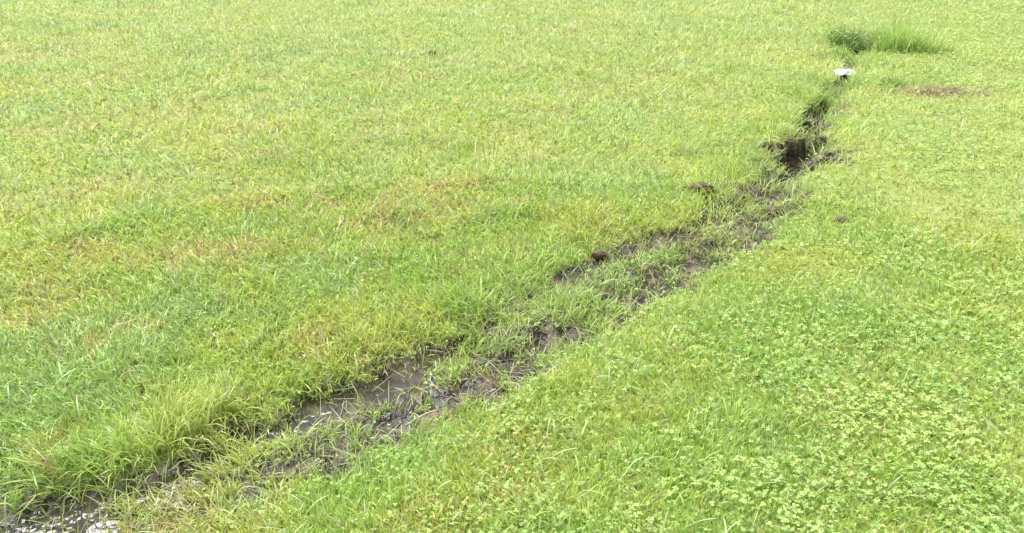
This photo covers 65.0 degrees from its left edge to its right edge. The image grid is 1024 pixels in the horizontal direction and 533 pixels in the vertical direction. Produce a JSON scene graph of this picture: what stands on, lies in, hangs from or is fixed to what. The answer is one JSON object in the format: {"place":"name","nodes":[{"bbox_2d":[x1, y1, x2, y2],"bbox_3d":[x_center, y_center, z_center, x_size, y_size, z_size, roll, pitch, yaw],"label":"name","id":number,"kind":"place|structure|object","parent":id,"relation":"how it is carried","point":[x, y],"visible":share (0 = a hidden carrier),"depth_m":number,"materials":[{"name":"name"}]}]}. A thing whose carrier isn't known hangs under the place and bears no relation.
{"place":"outdoors","nodes":[
{"label":"outdoors","id":0,"kind":"place"},
{"bbox_2d":[0,156,811,532],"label":"ditch water","id":1,"kind":"structure","parent":0,"point":[306,412],"depth_m":2.59,"materials":[{"name":"liquid"}]},
{"bbox_2d":[0,0,1023,532],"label":"grass","id":2,"kind":"structure","parent":0,"point":[198,402],"depth_m":3.42,"materials":[{"name":"green plant"}]},
{"bbox_2d":[0,0,1023,532],"bbox_3d":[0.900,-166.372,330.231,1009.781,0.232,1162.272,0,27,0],"label":"ground","id":3,"kind":"structure","parent":0,"point":[792,150],"depth_m":4.18,"materials":[{"name":"green plant"}]},
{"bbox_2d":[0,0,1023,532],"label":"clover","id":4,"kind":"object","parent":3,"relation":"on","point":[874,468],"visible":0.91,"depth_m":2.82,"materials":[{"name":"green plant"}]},
{"bbox_2d":[591,250,606,259],"bbox_3d":[0.397,-0.054,3.678,0.072,0.051,0.059,0,27,0],"label":"mud clod","id":5,"kind":"object","parent":3,"relation":"on","point":[600,255],"visible":0.98,"depth_m":3.66,"materials":[{"name":"soil"}]},
{"bbox_2d":[687,182,713,195],"bbox_3d":[1.010,-0.413,4.302,0.145,0.076,0.093,0,27,0],"label":"mud clod","id":6,"kind":"object","parent":3,"relation":"on","point":[704,185],"visible":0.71,"depth_m":4.27,"materials":[{"name":"soil"}]},
{"bbox_2d":[764,206,782,214],"bbox_3d":[1.360,-0.291,4.186,0.107,0.044,0.069,0,27,0],"label":"mud clod","id":7,"kind":"object","parent":3,"relation":"on","point":[774,209],"visible":0.77,"depth_m":4.16,"materials":[{"name":"soil"}]},
{"bbox_2d":[704,45,914,192],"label":"ditch bank grass","id":8,"kind":"structure","parent":3,"relation":"on","point":[828,101],"depth_m":5.93,"materials":[{"name":"green plant"}]},
{"bbox_2d":[834,216,848,223],"bbox_3d":[1.620,-0.225,3.947,0.061,0.038,0.056,-21,34,-35],"label":"mud clod","id":9,"kind":"object","parent":3,"relation":"on","point":[841,219],"visible":0.79,"depth_m":3.93,"materials":[{"name":"soil"}]},
{"bbox_2d":[832,68,855,75],"bbox_3d":[2.787,-1.641,6.750,0.198,0.040,0.160,0,27,0],"label":"crumpled paper","id":10,"kind":"object","parent":3,"relation":"on","point":[847,71],"visible":0.87,"depth_m":6.72,"materials":[{"name":"white paper"}]},
{"bbox_2d":[827,18,887,51],"bbox_3d":[3.273,-2.152,7.653,0.613,0.393,0.413,0,27,0],"label":"leafy weed","id":11,"kind":"object","parent":3,"relation":"on","point":[850,33],"visible":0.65,"depth_m":7.63,"materials":[{"name":"green plant"}]},
{"bbox_2d":[773,13,991,60],"bbox_3d":[3.502,-2.147,7.508,1.520,0.514,1.495,-18,32,-31],"label":"tall grass clump","id":12,"kind":"object","parent":3,"relation":"on","point":[893,39],"visible":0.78,"depth_m":7.38,"materials":[{"name":"green plant"}]}
]}

